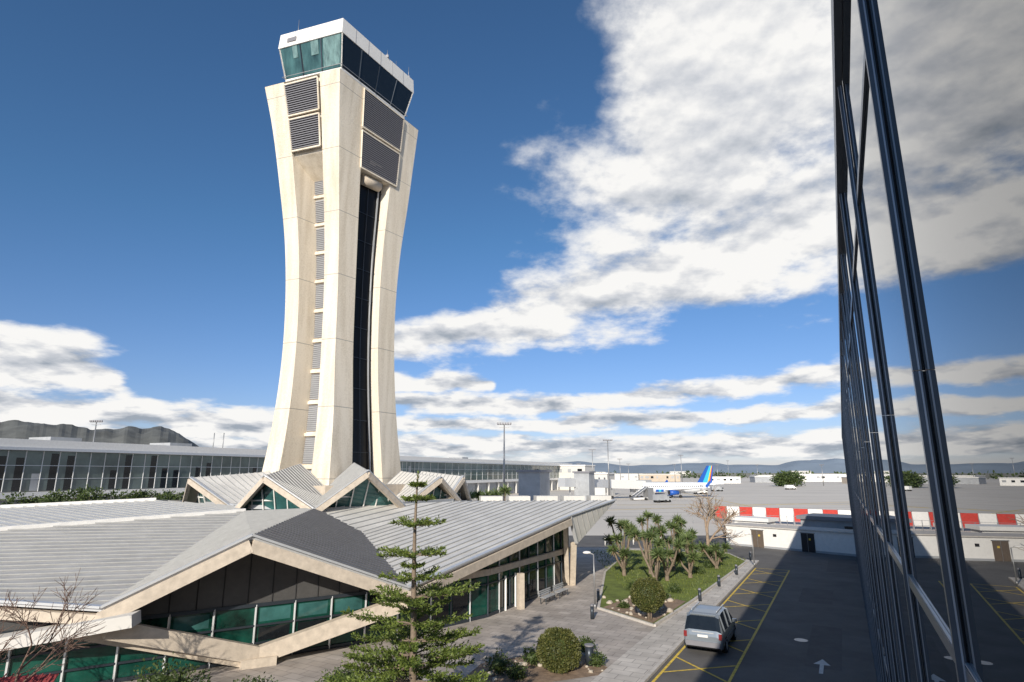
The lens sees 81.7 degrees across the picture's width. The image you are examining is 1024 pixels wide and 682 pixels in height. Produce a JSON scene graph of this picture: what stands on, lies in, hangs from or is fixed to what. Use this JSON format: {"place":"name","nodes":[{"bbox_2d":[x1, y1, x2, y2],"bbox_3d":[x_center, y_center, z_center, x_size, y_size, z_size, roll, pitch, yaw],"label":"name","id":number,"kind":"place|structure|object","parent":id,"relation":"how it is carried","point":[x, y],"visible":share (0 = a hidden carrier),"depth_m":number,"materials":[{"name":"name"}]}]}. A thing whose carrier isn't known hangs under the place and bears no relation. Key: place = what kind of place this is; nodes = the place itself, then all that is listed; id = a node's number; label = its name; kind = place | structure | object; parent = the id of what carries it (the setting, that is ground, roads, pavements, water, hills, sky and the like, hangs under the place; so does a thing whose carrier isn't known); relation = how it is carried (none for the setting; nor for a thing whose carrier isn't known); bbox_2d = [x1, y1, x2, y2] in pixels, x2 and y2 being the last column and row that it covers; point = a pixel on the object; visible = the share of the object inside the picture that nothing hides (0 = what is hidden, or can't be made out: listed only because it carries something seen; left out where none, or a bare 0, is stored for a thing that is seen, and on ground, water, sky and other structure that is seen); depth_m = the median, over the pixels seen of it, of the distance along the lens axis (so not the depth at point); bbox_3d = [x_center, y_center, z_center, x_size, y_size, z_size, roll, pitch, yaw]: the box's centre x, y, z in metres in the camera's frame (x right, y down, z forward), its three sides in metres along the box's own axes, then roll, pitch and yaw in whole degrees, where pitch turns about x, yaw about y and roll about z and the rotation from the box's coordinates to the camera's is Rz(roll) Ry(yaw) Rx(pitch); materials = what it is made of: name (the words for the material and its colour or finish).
{"place":"outdoors","nodes":[
{"label":"outdoors","id":0,"kind":"place"},
{"bbox_2d":[0,484,183,504],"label":"tree row foliage","id":1,"kind":"object","parent":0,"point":[83,495],"visible":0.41,"depth_m":75.11,"materials":[{"name":"green plant"}]},
{"bbox_2d":[0,420,198,446],"bbox_3d":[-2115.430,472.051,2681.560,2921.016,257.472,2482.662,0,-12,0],"label":"hills","id":2,"kind":"structure","parent":0,"point":[16,429],"depth_m":2878.39,"materials":[{"name":"grey stone"}]},
{"bbox_2d":[123,547,672,681],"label":"plaza paving","id":3,"kind":"structure","parent":0,"point":[513,631],"depth_m":33.97,"materials":[{"name":"grey stone"}]},
{"bbox_2d":[0,658,43,676],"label":"shrub","id":4,"kind":"object","parent":3,"relation":"on","point":[23,669],"visible":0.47,"depth_m":21.20,"materials":[{"name":"green plant"}]},
{"bbox_2d":[0,673,58,681],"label":"red awning","id":5,"kind":"object","parent":3,"relation":"on","point":[50,677],"visible":1,"depth_m":20.37,"materials":[{"name":"metal"}]},
{"bbox_2d":[0,568,106,681],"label":"bare tree","id":6,"kind":"object","parent":3,"relation":"on","point":[52,648],"visible":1,"depth_m":20.50,"materials":[{"name":"brown plant"}]},
{"bbox_2d":[131,651,211,681],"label":"shrub","id":7,"kind":"object","parent":3,"relation":"on","point":[162,677],"visible":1,"depth_m":21.72,"materials":[{"name":"green plant"}]},
{"bbox_2d":[233,672,277,681],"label":"shrub","id":8,"kind":"object","parent":3,"relation":"on","point":[256,679],"visible":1,"depth_m":23.51,"materials":[{"name":"green plant"}]},
{"bbox_2d":[0,462,615,681],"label":"folded roof terminal","id":9,"kind":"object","parent":3,"relation":"on","point":[195,576],"visible":0.95,"depth_m":32.12,"materials":[{"name":"metal"}]},
{"bbox_2d":[249,18,417,541],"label":"control tower","id":10,"kind":"structure","parent":3,"relation":"on","point":[345,133],"depth_m":59.55,"materials":[{"name":"concrete"}]},
{"bbox_2d":[317,663,365,681],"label":"shrub","id":11,"kind":"object","parent":3,"relation":"on","point":[348,672],"visible":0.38,"depth_m":24.97,"materials":[{"name":"green plant"}]},
{"bbox_2d":[314,471,490,681],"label":"norfolk pine tree","id":12,"kind":"object","parent":3,"relation":"on","point":[405,641],"visible":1,"depth_m":20.26,"materials":[{"name":"green plant"}]},
{"bbox_2d":[459,653,607,681],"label":"planting bed","id":13,"kind":"object","parent":3,"relation":"on","point":[538,673],"visible":0.44,"depth_m":27.46,"materials":[{"name":"soil"}]},
{"bbox_2d":[485,647,512,674],"bbox_3d":[-0.611,14.993,27.589,1.331,1.109,1.539,0,-12,0],"label":"shrub","id":14,"kind":"object","parent":13,"relation":"on","point":[498,663],"visible":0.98,"depth_m":27.42,"materials":[{"name":"green plant"}]},
{"bbox_2d":[506,662,527,680],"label":"shrub","id":15,"kind":"object","parent":13,"relation":"on","point":[516,672],"visible":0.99,"depth_m":26.66,"materials":[{"name":"green plant"}]},
{"bbox_2d":[519,644,539,665],"bbox_3d":[0.953,15.344,28.855,1.301,1.018,1.161,0,-12,0],"label":"shrub","id":16,"kind":"object","parent":13,"relation":"on","point":[531,657],"visible":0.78,"depth_m":28.71,"materials":[{"name":"green plant"}]},
{"bbox_2d":[535,626,581,673],"bbox_3d":[2.195,14.625,28.011,2.212,2.090,2.224,0,-12,0],"label":"topiary bush","id":17,"kind":"object","parent":13,"relation":"on","point":[558,651],"visible":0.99,"depth_m":27.42,"materials":[{"name":"green plant"}]},
{"bbox_2d":[584,643,593,665],"bbox_3d":[3.750,15.210,28.688,0.460,0.920,0.460,0,-12,0],"label":"litter bin","id":18,"kind":"object","parent":13,"relation":"on","point":[589,649],"visible":0.95,"depth_m":28.57,"materials":[{"name":"grey metal"}]},
{"bbox_2d":[579,636,598,651],"bbox_3d":[3.917,15.880,30.952,1.258,0.935,1.156,0,-12,0],"label":"shrub","id":19,"kind":"object","parent":13,"relation":"on","point":[584,641],"visible":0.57,"depth_m":30.80,"materials":[{"name":"green plant"}]},
{"bbox_2d":[588,650,606,667],"bbox_3d":[4.128,15.373,28.541,1.054,0.780,0.953,0,-12,0],"label":"shrub","id":20,"kind":"object","parent":13,"relation":"on","point":[597,659],"visible":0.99,"depth_m":28.38,"materials":[{"name":"green plant"}]},
{"bbox_2d":[539,587,555,603],"bbox_3d":[2.578,18.274,42.463,0.540,0.903,1.800,-7,-14,28],"label":"park bench","id":21,"kind":"object","parent":3,"relation":"on","point":[549,595],"visible":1,"depth_m":42.42,"materials":[{"name":"metal"}]},
{"bbox_2d":[553,582,568,598],"bbox_3d":[3.678,18.707,44.416,0.540,0.903,1.800,-7,-14,28],"label":"park bench","id":22,"kind":"object","parent":3,"relation":"on","point":[560,590],"visible":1,"depth_m":44.32,"materials":[{"name":"metal"}]},
{"bbox_2d":[583,551,596,607],"bbox_3d":[5.389,16.532,41.075,0.875,3.700,0.317,-2,-13,8],"label":"street lamp","id":23,"kind":"object","parent":3,"relation":"on","point":[589,552],"visible":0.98,"depth_m":41.03,"materials":[{"name":"metal"}]},
{"bbox_2d":[590,604,593,618],"bbox_3d":[5.100,17.221,37.666,0.270,0.880,0.270,0,-12,0],"label":"bollard light","id":24,"kind":"object","parent":3,"relation":"on","point":[591,611],"visible":1,"depth_m":37.59,"materials":[{"name":"grey metal"}]},
{"bbox_2d":[596,589,599,601],"bbox_3d":[6.200,18.303,42.547,0.270,0.880,0.270,0,-12,0],"label":"bollard light","id":25,"kind":"object","parent":3,"relation":"on","point":[598,594],"visible":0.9,"depth_m":42.47,"materials":[{"name":"grey metal"}]},
{"bbox_2d":[0,0,853,465],"label":"sky","id":26,"kind":"structure","parent":0,"point":[620,223],"materials":[{"name":"blue"}]},
{"bbox_2d":[470,484,512,500],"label":"palm foliage","id":27,"kind":"object","parent":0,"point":[505,490],"visible":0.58,"depth_m":84.46,"materials":[{"name":"green plant"}]},
{"bbox_2d":[615,474,637,479],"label":"airport building","id":28,"kind":"structure","parent":0,"point":[631,476],"depth_m":670.46,"materials":[{"name":"white paint"}]},
{"bbox_2d":[638,474,680,481],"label":"airport building","id":29,"kind":"structure","parent":0,"point":[663,477],"depth_m":594.32,"materials":[{"name":"white paint"}]},
{"bbox_2d":[472,477,849,535],"bbox_3d":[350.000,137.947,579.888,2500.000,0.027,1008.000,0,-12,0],"label":"airport apron","id":30,"kind":"object","parent":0,"point":[745,492],"visible":0.08,"depth_m":183.39,"materials":[{"name":"concrete"}]},
{"bbox_2d":[89,420,102,441],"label":"floodlight mast","id":31,"kind":"object","parent":30,"relation":"on","point":[96,421],"visible":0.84,"depth_m":157.71,"materials":[{"name":"metal"}]},
{"bbox_2d":[0,437,571,504],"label":"terminal pier building","id":32,"kind":"structure","parent":30,"relation":"on","point":[38,466],"depth_m":106.42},
{"bbox_2d":[213,433,224,447],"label":"roof antenna frame","id":33,"kind":"object","parent":32,"relation":"on","point":[218,439],"visible":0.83,"depth_m":135.29,"materials":[{"name":"metal"}]},
{"bbox_2d":[497,422,511,500],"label":"floodlight mast","id":34,"kind":"object","parent":30,"relation":"on","point":[499,423],"visible":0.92,"depth_m":135.74,"materials":[{"name":"metal"}]},
{"bbox_2d":[516,470,551,500],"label":"stair tower block","id":35,"kind":"structure","parent":30,"relation":"on","point":[531,483],"depth_m":128.33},
{"bbox_2d":[558,465,594,489],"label":"terminal end block","id":36,"kind":"structure","parent":30,"relation":"on","point":[565,471],"depth_m":316.32,"materials":[{"name":"white paint"}]},
{"bbox_2d":[572,471,595,499],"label":"stair tower block","id":37,"kind":"structure","parent":30,"relation":"on","point":[585,483],"depth_m":192.44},
{"bbox_2d":[594,473,615,494],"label":"terminal end block","id":38,"kind":"structure","parent":30,"relation":"on","point":[599,491],"depth_m":238.57,"materials":[{"name":"white paint"}]},
{"bbox_2d":[558,477,651,498],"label":"jet bridge","id":39,"kind":"structure","parent":30,"relation":"on","point":[603,483],"depth_m":207.01,"materials":[{"name":"metal"}]},
{"bbox_2d":[603,439,612,494],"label":"floodlight mast","id":40,"kind":"object","parent":30,"relation":"on","point":[607,442],"visible":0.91,"depth_m":205.47,"materials":[{"name":"metal"}]},
{"bbox_2d":[630,485,653,499],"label":"boarding stairs","id":41,"kind":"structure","parent":30,"relation":"on","point":[648,493],"depth_m":200.25,"materials":[{"name":"metal"}]},
{"bbox_2d":[653,494,671,502],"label":"service truck","id":42,"kind":"object","parent":30,"relation":"on","point":[659,498],"visible":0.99,"depth_m":183.27,"materials":[{"name":"white paint"}]},
{"bbox_2d":[631,466,718,497],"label":"airliner","id":43,"kind":"object","parent":30,"relation":"on","point":[704,482],"visible":0.8,"depth_m":218.41,"materials":[{"name":"white paint"}]},
{"bbox_2d":[710,486,723,490],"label":"service truck","id":44,"kind":"object","parent":30,"relation":"on","point":[718,488],"visible":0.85,"depth_m":290.17,"materials":[{"name":"white paint"}]},
{"bbox_2d":[693,512,800,525],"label":"security fence","id":45,"kind":"object","parent":30,"relation":"on","point":[753,515],"visible":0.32,"depth_m":101.60,"materials":[{"name":"metal"}]},
{"bbox_2d":[731,516,778,524],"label":"utility shed","id":46,"kind":"structure","parent":30,"relation":"on","point":[757,519],"depth_m":89.13,"materials":[{"name":"white paint"}]},
{"bbox_2d":[714,506,850,524],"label":"red white barrier","id":47,"kind":"object","parent":30,"relation":"on","point":[783,513],"visible":0.45,"depth_m":107.59,"materials":[{"name":"paint"}]},
{"bbox_2d":[769,470,806,485],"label":"distant tree foliage","id":48,"kind":"object","parent":30,"relation":"on","point":[783,478],"visible":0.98,"depth_m":389.44,"materials":[{"name":"green plant"}]},
{"bbox_2d":[784,485,795,489],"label":"service truck","id":49,"kind":"object","parent":30,"relation":"on","point":[788,487],"visible":1,"depth_m":319.73,"materials":[{"name":"white paint"}]},
{"bbox_2d":[591,549,746,626],"bbox_3d":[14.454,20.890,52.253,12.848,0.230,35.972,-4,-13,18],"label":"lawn","id":50,"kind":"structure","parent":0,"point":[612,589],"depth_m":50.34,"materials":[{"name":"plant"}]},
{"bbox_2d":[602,515,637,560],"bbox_3d":[10.907,19.884,59.244,3.784,5.021,3.770,0,-12,0],"label":"yucca tree","id":51,"kind":"object","parent":50,"relation":"on","point":[619,523],"visible":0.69,"depth_m":58.93,"materials":[{"name":"green plant"}]},
{"bbox_2d":[606,521,637,575],"bbox_3d":[9.919,18.678,53.322,3.463,4.811,3.053,0,-12,0],"label":"yucca tree","id":52,"kind":"object","parent":50,"relation":"on","point":[613,549],"visible":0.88,"depth_m":52.85,"materials":[{"name":"green plant"}]},
{"bbox_2d":[616,599,629,608],"bbox_3d":[7.625,17.998,40.255,0.828,0.813,0.927,12,-17,-43],"label":"shrub","id":53,"kind":"object","parent":50,"relation":"on","point":[623,604],"visible":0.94,"depth_m":40.16,"materials":[{"name":"green plant"}]},
{"bbox_2d":[626,580,635,589],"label":"shrub","id":54,"kind":"object","parent":50,"relation":"on","point":[629,585],"visible":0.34,"depth_m":46.38,"materials":[{"name":"green plant"}]},
{"bbox_2d":[602,594,685,622],"bbox_3d":[9.300,18.017,40.152,6.200,0.350,8.200,0,-12,0],"label":"flower bed","id":55,"kind":"object","parent":50,"relation":"on","point":[669,605],"visible":0.58,"depth_m":39.66,"materials":[{"name":"soil"}]},
{"bbox_2d":[629,576,666,620],"bbox_3d":[8.532,16.110,37.026,2.368,2.683,2.306,0,-12,0],"label":"topiary bush","id":56,"kind":"object","parent":55,"relation":"on","point":[648,595],"visible":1,"depth_m":36.46,"materials":[{"name":"green plant"}]},
{"bbox_2d":[636,509,657,559],"bbox_3d":[14.271,20.574,63.133,2.416,5.356,2.895,12,-17,-42],"label":"yucca tree","id":57,"kind":"object","parent":50,"relation":"on","point":[642,518],"visible":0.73,"depth_m":62.87,"materials":[{"name":"green plant"}]},
{"bbox_2d":[627,527,669,580],"bbox_3d":[11.474,17.663,48.681,3.553,4.784,3.046,-12,-17,42],"label":"yucca tree","id":58,"kind":"object","parent":50,"relation":"on","point":[658,553],"visible":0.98,"depth_m":48.18,"materials":[{"name":"green plant"}]},
{"bbox_2d":[641,524,667,573],"bbox_3d":[13.170,18.926,53.761,2.856,4.516,3.359,0,-12,0],"label":"yucca tree","id":59,"kind":"object","parent":50,"relation":"on","point":[649,535],"visible":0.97,"depth_m":53.98,"materials":[{"name":"green plant"}]},
{"bbox_2d":[650,513,682,570],"bbox_3d":[14.919,18.953,56.173,2.985,5.509,3.628,-11,-16,40],"label":"yucca tree","id":60,"kind":"object","parent":50,"relation":"on","point":[674,526],"visible":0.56,"depth_m":56.10,"materials":[{"name":"green plant"}]},
{"bbox_2d":[651,535,687,580],"bbox_3d":[13.528,18.415,50.370,3.284,4.048,3.525,-3,-13,15],"label":"yucca tree","id":61,"kind":"object","parent":50,"relation":"on","point":[679,543],"visible":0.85,"depth_m":50.11,"materials":[{"name":"green plant"}]},
{"bbox_2d":[667,581,682,592],"bbox_3d":[12.522,19.048,45.526,1.231,1.061,1.206,0,-12,0],"label":"shrub","id":62,"kind":"object","parent":50,"relation":"on","point":[674,588],"visible":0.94,"depth_m":45.35,"materials":[{"name":"green plant"}]},
{"bbox_2d":[664,513,687,550],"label":"yucca tree","id":63,"kind":"object","parent":50,"relation":"on","point":[679,519],"visible":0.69,"depth_m":62.79,"materials":[{"name":"green plant"}]},
{"bbox_2d":[672,526,697,560],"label":"yucca tree","id":64,"kind":"object","parent":50,"relation":"on","point":[692,531],"visible":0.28,"depth_m":57.83,"materials":[{"name":"green plant"}]},
{"bbox_2d":[671,530,700,577],"bbox_3d":[15.356,18.715,52.054,2.783,4.190,2.840,0,-12,0],"label":"yucca tree","id":65,"kind":"object","parent":50,"relation":"on","point":[692,548],"visible":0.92,"depth_m":51.85,"materials":[{"name":"green plant"}]},
{"bbox_2d":[693,565,705,573],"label":"shrub","id":66,"kind":"object","parent":50,"relation":"on","point":[698,570],"visible":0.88,"depth_m":53.65,"materials":[{"name":"green plant"}]},
{"bbox_2d":[703,560,713,567],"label":"shrub","id":67,"kind":"object","parent":50,"relation":"on","point":[706,563],"visible":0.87,"depth_m":57.12,"materials":[{"name":"green plant"}]},
{"bbox_2d":[697,540,725,568],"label":"yucca tree","id":68,"kind":"object","parent":50,"relation":"on","point":[715,551],"visible":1,"depth_m":56.65,"materials":[{"name":"green plant"}]},
{"bbox_2d":[682,486,746,545],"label":"bare tree","id":69,"kind":"object","parent":50,"relation":"on","point":[712,514],"visible":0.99,"depth_m":70.22,"materials":[{"name":"brown plant"}]},
{"bbox_2d":[702,541,733,561],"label":"yucca tree","id":70,"kind":"object","parent":50,"relation":"on","point":[725,547],"visible":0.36,"depth_m":61.05,"materials":[{"name":"green plant"}]},
{"bbox_2d":[591,559,758,681],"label":"walkway pavement","id":71,"kind":"structure","parent":0,"point":[646,657],"depth_m":31.77,"materials":[{"name":"concrete"}]},
{"bbox_2d":[698,588,701,600],"bbox_3d":[13.600,18.368,42.840,0.270,0.880,0.270,0,-12,0],"label":"bollard light","id":72,"kind":"object","parent":71,"relation":"on","point":[699,595],"visible":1,"depth_m":42.78,"materials":[{"name":"grey metal"}]},
{"bbox_2d":[717,575,720,586],"bbox_3d":[16.900,19.580,48.307,0.270,0.880,0.270,0,-12,0],"label":"bollard light","id":73,"kind":"object","parent":71,"relation":"on","point":[718,580],"visible":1,"depth_m":48.22,"materials":[{"name":"grey metal"}]},
{"bbox_2d":[735,564,737,574],"bbox_3d":[20.400,20.792,53.775,0.270,0.880,0.270,0,-12,0],"label":"bollard light","id":74,"kind":"object","parent":71,"relation":"on","point":[736,570],"visible":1,"depth_m":53.70,"materials":[{"name":"grey metal"}]},
{"bbox_2d":[744,533,755,565],"bbox_3d":[23.889,20.916,59.463,0.875,3.100,0.317,-2,-13,8],"label":"street lamp","id":75,"kind":"object","parent":71,"relation":"on","point":[754,564],"visible":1,"depth_m":59.36,"materials":[{"name":"metal"}]},
{"bbox_2d":[552,458,845,472],"bbox_3d":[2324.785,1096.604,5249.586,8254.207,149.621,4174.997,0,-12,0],"label":"distant hills","id":76,"kind":"structure","parent":0,"point":[832,465],"depth_m":6251.59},
{"bbox_2d":[569,536,876,681],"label":"asphalt road","id":77,"kind":"structure","parent":0,"point":[818,604],"depth_m":36.36,"materials":[{"name":"grey asphalt"}]},
{"bbox_2d":[684,602,736,652],"bbox_3d":[10.987,15.645,32.682,2.425,2.040,4.700,-7,-14,28],"label":"parked minivan","id":78,"kind":"object","parent":77,"relation":"on","point":[710,626],"visible":1,"depth_m":31.00,"materials":[{"name":"silver metal"}]},
{"bbox_2d":[652,568,789,681],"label":"yellow road marking","id":79,"kind":"object","parent":77,"relation":"on","point":[736,667],"visible":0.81,"depth_m":32.51,"materials":[{"name":"paint"}]},
{"bbox_2d":[709,505,736,541],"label":"bare tree","id":80,"kind":"object","parent":77,"relation":"on","point":[716,514],"visible":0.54,"depth_m":81.00,"materials":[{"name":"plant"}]},
{"bbox_2d":[725,522,855,555],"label":"white service building","id":81,"kind":"structure","parent":77,"relation":"on","point":[835,541],"depth_m":71.38,"materials":[{"name":"paint"}]},
{"bbox_2d":[794,638,807,641],"bbox_3d":[16.200,16.766,33.157,0.711,0.016,0.711,0,-12,0],"label":"manhole cover","id":82,"kind":"object","parent":77,"relation":"on","point":[800,640],"visible":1,"depth_m":33.06,"materials":[{"name":"metal"}]},
{"bbox_2d":[813,659,829,673],"bbox_3d":[14.978,15.774,28.710,0.746,0.001,2.472,-10,-16,38],"label":"white arrow marking","id":83,"kind":"object","parent":77,"relation":"on","point":[822,662],"visible":1,"depth_m":28.94,"materials":[{"name":"paint"}]},
{"bbox_2d":[854,171,909,662],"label":"building body","id":84,"kind":"structure","parent":77,"relation":"on","point":[885,397],"depth_m":7.97,"materials":[{"name":"black metal"}]},
{"bbox_2d":[831,0,978,681],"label":"mullions","id":85,"kind":"structure","parent":77,"relation":"on","point":[954,644],"depth_m":5.90,"materials":[{"name":"black metal"}]},
{"bbox_2d":[842,0,1023,681],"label":"curtain wall glass","id":86,"kind":"object","parent":77,"relation":"on","point":[951,75],"visible":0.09,"depth_m":2.26,"materials":[{"name":"black"}]},
{"bbox_2d":[712,477,740,482],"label":"airport building","id":87,"kind":"structure","parent":0,"point":[726,480],"depth_m":499.40,"materials":[{"name":"white paint"}]},
{"bbox_2d":[621,473,834,476],"bbox_3d":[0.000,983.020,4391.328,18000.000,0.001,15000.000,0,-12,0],"label":"ground","id":88,"kind":"structure","parent":0,"point":[731,475],"depth_m":4203.20,"materials":[{"name":"grey concrete"}]},
{"bbox_2d":[669,471,690,475],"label":"town building","id":89,"kind":"structure","parent":88,"relation":"on","point":[675,472],"depth_m":1636.63,"materials":[{"name":"white paint"}]},
{"bbox_2d":[599,470,845,477],"bbox_3d":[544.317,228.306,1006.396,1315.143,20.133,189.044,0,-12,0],"label":"distant treeline foliage","id":90,"kind":"object","parent":88,"relation":"on","point":[718,475],"visible":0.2,"depth_m":991.90,"materials":[{"name":"green plant"}]},
{"bbox_2d":[749,476,772,482],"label":"airport building","id":91,"kind":"structure","parent":0,"point":[760,479],"depth_m":538.24,"materials":[{"name":"white paint"}]},
{"bbox_2d":[750,475,805,481],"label":"airport building","id":92,"kind":"structure","parent":0,"point":[771,475],"depth_m":575.40,"materials":[{"name":"white paint"}]},
{"bbox_2d":[799,474,846,481],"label":"airport building","id":93,"kind":"structure","parent":0,"point":[825,478],"depth_m":594.40,"materials":[{"name":"white paint"}]},
{"bbox_2d":[796,513,852,528],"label":"utility shed","id":94,"kind":"structure","parent":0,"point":[840,521],"depth_m":83.38,"materials":[{"name":"white paint"}]},
{"bbox_2d":[841,477,846,483],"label":"airport building","id":95,"kind":"structure","parent":0,"point":[844,480],"depth_m":489.12,"materials":[{"name":"white paint"}]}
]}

